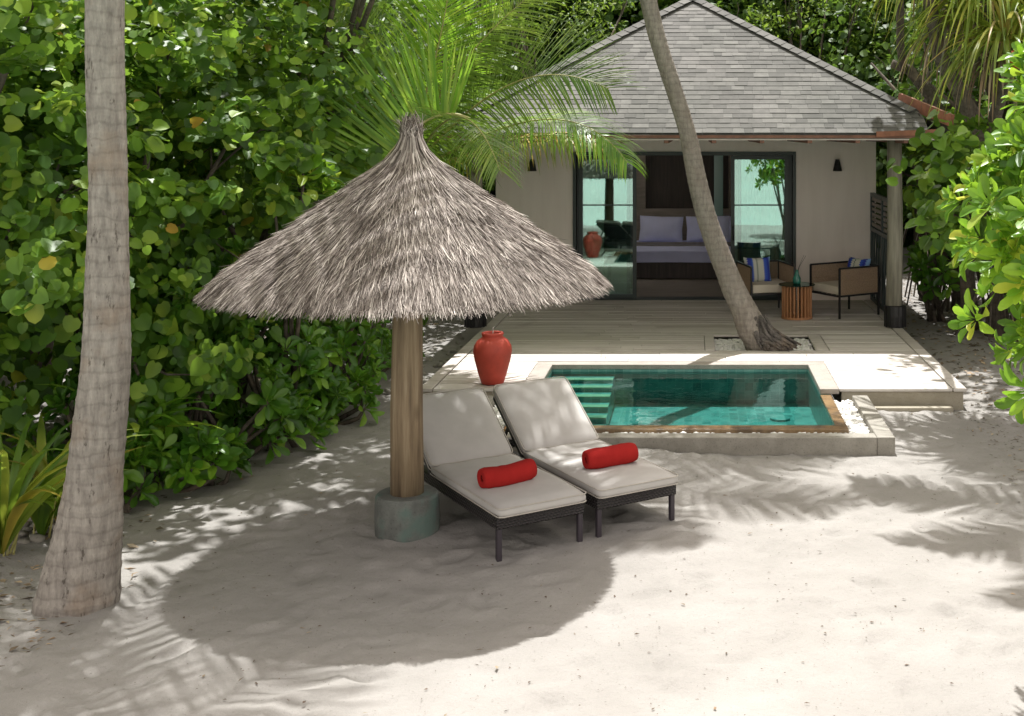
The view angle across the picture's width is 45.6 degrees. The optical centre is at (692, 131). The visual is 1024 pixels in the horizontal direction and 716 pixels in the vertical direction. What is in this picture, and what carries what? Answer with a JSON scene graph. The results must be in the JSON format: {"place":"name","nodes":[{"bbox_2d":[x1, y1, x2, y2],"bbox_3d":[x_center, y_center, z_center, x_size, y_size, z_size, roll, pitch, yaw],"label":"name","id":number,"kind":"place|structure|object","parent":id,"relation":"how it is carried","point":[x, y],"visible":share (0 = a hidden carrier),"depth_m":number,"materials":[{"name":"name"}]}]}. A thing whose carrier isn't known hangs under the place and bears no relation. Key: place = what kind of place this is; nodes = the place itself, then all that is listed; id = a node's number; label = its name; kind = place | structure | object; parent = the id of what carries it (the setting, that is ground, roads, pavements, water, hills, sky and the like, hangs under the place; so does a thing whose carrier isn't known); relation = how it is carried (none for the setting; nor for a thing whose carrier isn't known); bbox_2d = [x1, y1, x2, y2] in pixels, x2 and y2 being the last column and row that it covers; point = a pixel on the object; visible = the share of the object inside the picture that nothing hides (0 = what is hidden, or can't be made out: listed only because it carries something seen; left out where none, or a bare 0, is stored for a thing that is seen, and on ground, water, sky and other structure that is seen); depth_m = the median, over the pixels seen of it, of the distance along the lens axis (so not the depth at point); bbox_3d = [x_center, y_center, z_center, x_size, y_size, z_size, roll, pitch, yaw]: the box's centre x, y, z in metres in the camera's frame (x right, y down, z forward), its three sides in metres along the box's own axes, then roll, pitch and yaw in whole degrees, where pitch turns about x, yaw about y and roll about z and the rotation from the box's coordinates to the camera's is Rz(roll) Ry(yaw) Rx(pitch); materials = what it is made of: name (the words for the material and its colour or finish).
{"place":"outdoors","nodes":[
{"label":"outdoors","id":0,"kind":"place"},
{"bbox_2d":[0,247,1023,715],"bbox_3d":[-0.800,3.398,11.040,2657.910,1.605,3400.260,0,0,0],"label":"sand ground","id":1,"kind":"structure","parent":0,"point":[134,653],"depth_m":7.49,"materials":[{"name":"beige sand"}]},
{"bbox_2d":[0,416,138,555],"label":"strap leaf plant","id":2,"kind":"object","parent":1,"relation":"on","point":[21,501],"visible":0.81,"depth_m":8.04,"materials":[{"name":"green plant"}]},
{"bbox_2d":[0,433,147,520],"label":"strap leaf plant","id":3,"kind":"object","parent":1,"relation":"on","point":[28,444],"visible":0.09,"depth_m":8.60,"materials":[{"name":"green plant"}]},
{"bbox_2d":[2,413,154,537],"bbox_3d":[-4.637,2.515,8.443,1.568,0.841,1.159,0,0,0],"label":"strap leaf plant","id":4,"kind":"object","parent":1,"relation":"on","point":[42,517],"visible":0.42,"depth_m":8.48,"materials":[{"name":"green plant"}]},
{"bbox_2d":[32,0,131,617],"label":"coconut palm","id":5,"kind":"object","parent":1,"relation":"on","point":[80,574],"visible":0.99,"depth_m":7.26,"materials":[{"name":"grey plant"}]},
{"bbox_2d":[0,0,188,462],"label":"broadleaf tree","id":6,"kind":"object","parent":1,"relation":"on","point":[37,257],"visible":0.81,"depth_m":8.96,"materials":[{"name":"green plant"}]},
{"bbox_2d":[5,355,191,503],"bbox_3d":[-4.774,2.442,9.770,1.417,1.250,1.238,0,0,0],"label":"beach shrub","id":7,"kind":"object","parent":1,"relation":"on","point":[169,437],"visible":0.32,"depth_m":9.54,"materials":[{"name":"green plant"}]},
{"bbox_2d":[34,368,223,440],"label":"strap leaf plant","id":8,"kind":"object","parent":1,"relation":"on","point":[134,427],"visible":0.36,"depth_m":9.63,"materials":[{"name":"green plant"}]},
{"bbox_2d":[1,0,280,367],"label":"broadleaf tree","id":9,"kind":"object","parent":1,"relation":"on","point":[166,103],"visible":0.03,"depth_m":13.18,"materials":[{"name":"green plant"}]},
{"bbox_2d":[123,434,162,513],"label":"beach shrub","id":10,"kind":"object","parent":1,"relation":"on","point":[141,455],"visible":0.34,"depth_m":9.23,"materials":[{"name":"green plant"}]},
{"bbox_2d":[0,0,333,445],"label":"broadleaf tree","id":11,"kind":"object","parent":1,"relation":"on","point":[180,46],"visible":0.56,"depth_m":10.31,"materials":[{"name":"green plant"}]},
{"bbox_2d":[131,275,263,428],"bbox_3d":[-4.596,2.117,10.699,1.325,1.705,1.286,0,0,30],"label":"beach shrub","id":12,"kind":"object","parent":1,"relation":"on","point":[185,342],"visible":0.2,"depth_m":10.45,"materials":[{"name":"green plant"}]},
{"bbox_2d":[152,420,254,493],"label":"beach shrub","id":13,"kind":"object","parent":1,"relation":"on","point":[227,442],"visible":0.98,"depth_m":9.56,"materials":[{"name":"green plant"}]},
{"bbox_2d":[136,331,304,478],"bbox_3d":[-4.163,2.387,10.460,1.472,1.177,1.340,0,0,0],"label":"beach shrub","id":14,"kind":"object","parent":1,"relation":"on","point":[278,390],"visible":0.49,"depth_m":10.37,"materials":[{"name":"green plant"}]},
{"bbox_2d":[155,235,307,425],"bbox_3d":[-4.625,1.985,11.632,1.630,1.968,1.469,0,0,0],"label":"beach shrub","id":15,"kind":"object","parent":1,"relation":"on","point":[238,243],"visible":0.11,"depth_m":11.44,"materials":[{"name":"green plant"}]},
{"bbox_2d":[10,333,463,544],"bbox_3d":[-3.738,2.873,12.517,1.155,0.117,8.821,0,0,11],"label":"shrub","id":16,"kind":"object","parent":1,"relation":"on","point":[35,537],"visible":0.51,"depth_m":8.69,"materials":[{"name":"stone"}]},
{"bbox_2d":[233,388,331,452],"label":"beach shrub","id":17,"kind":"object","parent":1,"relation":"on","point":[251,410],"visible":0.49,"depth_m":10.87,"materials":[{"name":"green plant"}]},
{"bbox_2d":[127,0,439,394],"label":"broadleaf tree","id":18,"kind":"object","parent":1,"relation":"on","point":[265,222],"visible":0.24,"depth_m":12.48,"materials":[{"name":"green plant"}]},
{"bbox_2d":[211,312,357,441],"bbox_3d":[-3.981,2.294,11.404,1.342,1.364,1.327,0,0,22],"label":"beach shrub","id":19,"kind":"object","parent":1,"relation":"on","point":[315,360],"visible":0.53,"depth_m":11.28,"materials":[{"name":"green plant"}]},
{"bbox_2d":[251,138,344,432],"bbox_3d":[-3.662,1.505,11.059,0.904,2.905,0.859,0,0,26],"label":"beach shrub","id":20,"kind":"object","parent":1,"relation":"on","point":[320,170],"visible":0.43,"depth_m":11.08,"materials":[{"name":"green plant"}]},
{"bbox_2d":[269,0,374,360],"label":"shade tree","id":21,"kind":"object","parent":1,"relation":"on","point":[358,8],"visible":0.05,"depth_m":13.47,"materials":[{"name":"green plant"}]},
{"bbox_2d":[253,313,391,405],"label":"beach shrub","id":22,"kind":"object","parent":1,"relation":"on","point":[375,358],"visible":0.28,"depth_m":12.33,"materials":[{"name":"green plant"}]},
{"bbox_2d":[170,0,484,356],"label":"broadleaf tree","id":23,"kind":"object","parent":1,"relation":"on","point":[253,232],"visible":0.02,"depth_m":15.73,"materials":[{"name":"green plant"}]},
{"bbox_2d":[297,363,384,428],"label":"beach shrub","id":24,"kind":"object","parent":1,"relation":"on","point":[371,399],"visible":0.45,"depth_m":12.02,"materials":[{"name":"green plant"}]},
{"bbox_2d":[306,313,391,376],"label":"beach shrub","id":25,"kind":"object","parent":1,"relation":"on","point":[357,343],"visible":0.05,"depth_m":13.74,"materials":[{"name":"green plant"}]},
{"bbox_2d":[193,111,613,542],"bbox_3d":[-2.040,1.450,8.656,2.946,3.199,2.938,0,0,0],"label":"thatched parasol","id":26,"kind":"object","parent":1,"relation":"on","point":[410,230],"visible":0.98,"depth_m":7.98,"materials":[{"name":"plant"}]},
{"bbox_2d":[306,0,539,162],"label":"background tree","id":27,"kind":"object","parent":1,"relation":"on","point":[503,64],"visible":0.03,"depth_m":25.30,"materials":[{"name":"green plant"}]},
{"bbox_2d":[335,0,514,324],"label":"broadleaf tree","id":28,"kind":"object","parent":1,"relation":"on","point":[447,158],"visible":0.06,"depth_m":19.56,"materials":[{"name":"green plant"}]},
{"bbox_2d":[277,0,647,354],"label":"young coconut palm","id":29,"kind":"object","parent":1,"relation":"on","point":[445,101],"visible":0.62,"depth_m":13.31,"materials":[{"name":"green plant"}]},
{"bbox_2d":[15,0,989,342],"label":"distant foliage","id":30,"kind":"object","parent":1,"relation":"on","point":[881,190],"visible":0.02,"depth_m":29.71,"materials":[{"name":"green plant"}]},
{"bbox_2d":[423,387,585,561],"bbox_3d":[-1.565,2.529,9.056,0.689,0.802,1.974,0,0,-34],"label":"sun lounger","id":31,"kind":"object","parent":1,"relation":"on","point":[464,440],"visible":0.78,"depth_m":9.02,"materials":[{"name":"fabric"}]},
{"bbox_2d":[477,459,536,488],"bbox_3d":[-1.336,2.464,8.601,0.428,0.137,0.159,0,0,-39],"label":"rolled towel","id":32,"kind":"object","parent":31,"relation":"on","point":[508,474],"visible":1,"depth_m":8.53,"materials":[{"name":"red fabric"}]},
{"bbox_2d":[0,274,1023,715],"bbox_3d":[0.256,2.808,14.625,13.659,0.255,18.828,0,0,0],"label":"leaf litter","id":33,"kind":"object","parent":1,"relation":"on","point":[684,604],"visible":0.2,"depth_m":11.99,"materials":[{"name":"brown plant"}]},
{"bbox_2d":[3,407,1020,715],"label":"twig litter","id":34,"kind":"object","parent":1,"relation":"on","point":[537,601],"visible":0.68,"depth_m":7.57,"materials":[{"name":"brown wood"}]},
{"bbox_2d":[454,0,634,191],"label":"background tree","id":35,"kind":"object","parent":1,"relation":"on","point":[575,17],"visible":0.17,"depth_m":26.51,"materials":[{"name":"green plant"}]},
{"bbox_2d":[492,376,677,537],"bbox_3d":[-0.920,2.529,9.486,0.689,0.802,1.974,0,0,-34],"label":"sun lounger","id":36,"kind":"object","parent":1,"relation":"on","point":[548,424],"visible":0.92,"depth_m":9.59,"materials":[{"name":"fabric"}]},
{"bbox_2d":[582,442,638,468],"bbox_3d":[-0.625,2.461,9.061,0.428,0.143,0.160,0,0,-32],"label":"rolled towel","id":37,"kind":"object","parent":36,"relation":"on","point":[609,456],"visible":1,"depth_m":8.99,"materials":[{"name":"red fabric"}]},
{"bbox_2d":[492,338,869,432],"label":"white pebbles","id":38,"kind":"object","parent":1,"relation":"on","point":[851,416],"visible":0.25,"depth_m":11.99,"materials":[{"name":"white gravel"}]},
{"bbox_2d":[578,0,784,47],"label":"background tree","id":39,"kind":"object","parent":1,"relation":"on","point":[609,16],"visible":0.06,"depth_m":28.59,"materials":[{"name":"green plant"}]},
{"bbox_2d":[486,362,894,455],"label":"plunge pool","id":40,"kind":"structure","parent":1,"relation":"on","point":[642,401],"depth_m":13.19,"materials":[{"name":"tile"}]},
{"bbox_2d":[429,0,954,327],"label":"beach villa","id":41,"kind":"object","parent":1,"relation":"on","point":[749,88],"visible":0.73,"depth_m":17.88,"materials":[{"name":"paint"}]},
{"bbox_2d":[527,159,536,170],"bbox_3d":[-2.559,0.542,19.023,0.148,0.190,0.154,0,0,0],"label":"wall lamp","id":42,"kind":"object","parent":41,"relation":"attached to","point":[530,166],"visible":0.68,"depth_m":18.98,"materials":[{"name":"black metal"}]},
{"bbox_2d":[581,155,603,292],"bbox_3d":[-1.645,1.485,19.425,0.390,2.370,0.103,0,0,0],"label":"glass door","id":43,"kind":"structure","parent":41,"relation":"hanging from","point":[593,220],"depth_m":19.43,"materials":[{"name":"clear glass"}]},
{"bbox_2d":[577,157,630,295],"bbox_3d":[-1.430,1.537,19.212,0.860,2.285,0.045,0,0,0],"label":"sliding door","id":44,"kind":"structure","parent":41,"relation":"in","point":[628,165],"depth_m":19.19,"materials":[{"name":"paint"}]},
{"bbox_2d":[579,156,636,298],"bbox_3d":[-1.360,1.537,19.123,0.920,2.285,0.045,0,0,0],"label":"sliding door","id":45,"kind":"structure","parent":41,"relation":"in","point":[604,296],"depth_m":19.10,"materials":[{"name":"paint"}]},
{"bbox_2d":[625,208,730,277],"bbox_3d":[-0.150,2.115,22.810,2.400,1.130,2.280,0,0,0],"label":"double bed","id":46,"kind":"object","parent":41,"relation":"on","point":[684,259],"visible":0.31,"depth_m":21.75,"materials":[{"name":"grey fabric"}]},
{"bbox_2d":[639,215,682,241],"bbox_3d":[-0.620,1.930,23.500,0.876,0.531,0.281,0,0,0],"label":"pillow","id":47,"kind":"object","parent":46,"relation":"on","point":[659,229],"visible":0.93,"depth_m":23.41,"materials":[{"name":"fabric"}]},
{"bbox_2d":[686,216,729,241],"bbox_3d":[0.300,1.930,23.520,0.868,0.518,0.280,0,0,0],"label":"pillow","id":48,"kind":"object","parent":46,"relation":"on","point":[694,233],"visible":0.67,"depth_m":23.45,"materials":[{"name":"fabric"}]},
{"bbox_2d":[729,216,730,240],"bbox_3d":[0.780,1.930,23.620,0.880,0.537,0.281,0,0,0],"label":"pillow","id":49,"kind":"object","parent":46,"relation":"on","point":[730,227],"visible":0.09,"depth_m":23.51,"materials":[{"name":"fabric"}]},
{"bbox_2d":[714,155,722,215],"bbox_3d":[0.510,1.175,23.615,0.180,1.650,0.030,0,0,0],"label":"window","id":50,"kind":"structure","parent":41,"relation":"in","point":[718,159],"depth_m":23.60,"materials":[{"name":"glass"}]},
{"bbox_2d":[731,155,791,298],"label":"glass door","id":51,"kind":"structure","parent":41,"relation":"hanging from","point":[762,227],"depth_m":19.43,"materials":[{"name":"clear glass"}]},
{"bbox_2d":[833,159,841,170],"bbox_3d":[2.305,0.542,19.023,0.148,0.190,0.154,0,0,0],"label":"wall lamp","id":52,"kind":"object","parent":41,"relation":"attached to","point":[837,165],"visible":1,"depth_m":18.98,"materials":[{"name":"black metal"}]},
{"bbox_2d":[870,193,886,311],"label":"slatted privacy screen","id":53,"kind":"structure","parent":41,"relation":"attached to","point":[878,233],"depth_m":18.20,"materials":[{"name":"paint"}]},
{"bbox_2d":[423,390,962,411],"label":"deck side","id":54,"kind":"structure","parent":1,"relation":"on","point":[918,401],"depth_m":12.53,"materials":[{"name":"beige wood"}]},
{"bbox_2d":[423,300,966,391],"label":"deck","id":55,"kind":"structure","parent":54,"relation":"on","point":[858,346],"depth_m":15.33,"materials":[{"name":"brown wood"}]},
{"bbox_2d":[473,331,511,384],"bbox_3d":[-2.140,2.394,12.770,0.412,0.600,0.412,0,0,0],"label":"red pot","id":56,"kind":"object","parent":55,"relation":"on","point":[492,351],"visible":0.98,"depth_m":12.63,"materials":[{"name":"red ceramic"}]},
{"bbox_2d":[639,0,800,350],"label":"coconut palm","id":57,"kind":"object","parent":55,"relation":"on","point":[756,331],"visible":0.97,"depth_m":14.84,"materials":[{"name":"brown plant"}]},
{"bbox_2d":[736,260,795,307],"bbox_3d":[1.080,2.328,17.750,0.684,0.732,0.764,0,0,-14],"label":"armchair","id":58,"kind":"object","parent":55,"relation":"on","point":[786,271],"visible":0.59,"depth_m":17.59,"materials":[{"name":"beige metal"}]},
{"bbox_2d":[743,257,771,281],"bbox_3d":[0.970,2.080,17.860,0.420,0.400,0.170,0,-16,-14],"label":"striped cushion","id":59,"kind":"object","parent":58,"relation":"on","point":[760,269],"visible":0.77,"depth_m":17.80,"materials":[{"name":"blue fabric"}]},
{"bbox_2d":[779,282,814,319],"bbox_3d":[1.500,2.450,17.220,0.528,0.489,0.528,0,0,0],"label":"side table","id":60,"kind":"object","parent":55,"relation":"on","point":[804,300],"visible":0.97,"depth_m":17.07,"materials":[{"name":"brown wood"}]},
{"bbox_2d":[792,258,803,283],"bbox_3d":[1.496,1.996,17.204,0.232,0.415,0.147,0,0,-19],"label":"vase","id":61,"kind":"object","parent":60,"relation":"on","point":[796,279],"visible":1,"depth_m":17.19,"materials":[{"name":"green glass"}]},
{"bbox_2d":[810,261,879,318],"bbox_3d":[2.235,2.328,17.600,0.764,0.732,0.684,0,0,-33],"label":"armchair","id":62,"kind":"object","parent":55,"relation":"on","point":[839,279],"visible":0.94,"depth_m":17.42,"materials":[{"name":"black metal"}]},
{"bbox_2d":[847,256,870,266],"bbox_3d":[2.460,2.080,17.780,0.170,0.400,0.420,19,-12,-40],"label":"striped cushion","id":63,"kind":"object","parent":62,"relation":"on","point":[853,262],"visible":0.38,"depth_m":17.73,"materials":[{"name":"blue fabric"}]},
{"bbox_2d":[718,0,906,192],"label":"background tree","id":64,"kind":"object","parent":1,"relation":"on","point":[786,18],"visible":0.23,"depth_m":27.47,"materials":[{"name":"green plant"}]},
{"bbox_2d":[796,0,989,258],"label":"background tree","id":65,"kind":"object","parent":1,"relation":"on","point":[861,68],"visible":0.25,"depth_m":26.56,"materials":[{"name":"green plant"}]},
{"bbox_2d":[870,62,977,304],"bbox_3d":[4.032,0.916,20.490,1.483,4.196,1.380,0,0,42],"label":"rooted tree","id":66,"kind":"object","parent":1,"relation":"on","point":[893,89],"visible":0.09,"depth_m":20.46,"materials":[{"name":"green plant"}]},
{"bbox_2d":[827,0,1023,149],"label":"pandanus tree","id":67,"kind":"object","parent":1,"relation":"on","point":[999,31],"visible":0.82,"depth_m":12.44,"materials":[{"name":"green plant"}]},
{"bbox_2d":[903,234,975,322],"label":"beach shrub","id":68,"kind":"object","parent":1,"relation":"on","point":[934,295],"visible":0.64,"depth_m":17.94,"materials":[{"name":"green plant"}]},
{"bbox_2d":[886,0,1021,221],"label":"broadleaf tree","id":69,"kind":"object","parent":1,"relation":"on","point":[912,91],"visible":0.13,"depth_m":19.90,"materials":[{"name":"green plant"}]},
{"bbox_2d":[885,109,1023,304],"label":"broadleaf tree","id":70,"kind":"object","parent":1,"relation":"on","point":[951,162],"visible":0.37,"depth_m":11.95,"materials":[{"name":"green plant"}]},
{"bbox_2d":[902,87,1006,329],"bbox_3d":[4.046,1.175,17.235,2.294,3.788,2.529,0,0,0],"label":"broadleaf tree","id":71,"kind":"object","parent":1,"relation":"on","point":[908,197],"visible":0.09,"depth_m":17.33,"materials":[{"name":"green plant"}]},
{"bbox_2d":[923,42,988,312],"bbox_3d":[4.462,0.784,19.353,1.438,4.458,0.974,0,0,-30],"label":"rooted tree","id":72,"kind":"object","parent":1,"relation":"on","point":[955,299],"visible":0.02,"depth_m":19.41,"materials":[{"name":"green plant"}]},
{"bbox_2d":[928,83,1017,341],"bbox_3d":[4.197,0.977,16.821,1.598,4.075,0.853,0,0,26],"label":"rooted tree","id":73,"kind":"object","parent":1,"relation":"on","point":[994,316],"visible":0.07,"depth_m":16.68,"materials":[{"name":"green plant"}]},
{"bbox_2d":[936,38,1023,423],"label":"beach shrub","id":74,"kind":"object","parent":1,"relation":"on","point":[1004,187],"visible":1,"depth_m":6.48,"materials":[{"name":"green plant"}]},
{"bbox_2d":[946,0,1023,118],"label":"shade tree","id":75,"kind":"object","parent":1,"relation":"on","point":[1007,102],"visible":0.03,"depth_m":17.79,"materials":[{"name":"green plant"}]},
{"bbox_2d":[976,66,1023,149],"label":"broadleaf tree","id":76,"kind":"object","parent":1,"relation":"on","point":[1021,104],"visible":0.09,"depth_m":15.44,"materials":[{"name":"green plant"}]},
{"bbox_2d":[605,225,632,288],"bbox_3d":[-1.250,2.167,20.660,0.500,1.043,0.621,0,0,0],"label":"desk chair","id":77,"kind":"object","parent":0,"point":[616,239],"visible":0.63,"depth_m":20.78,"materials":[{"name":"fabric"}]}
]}

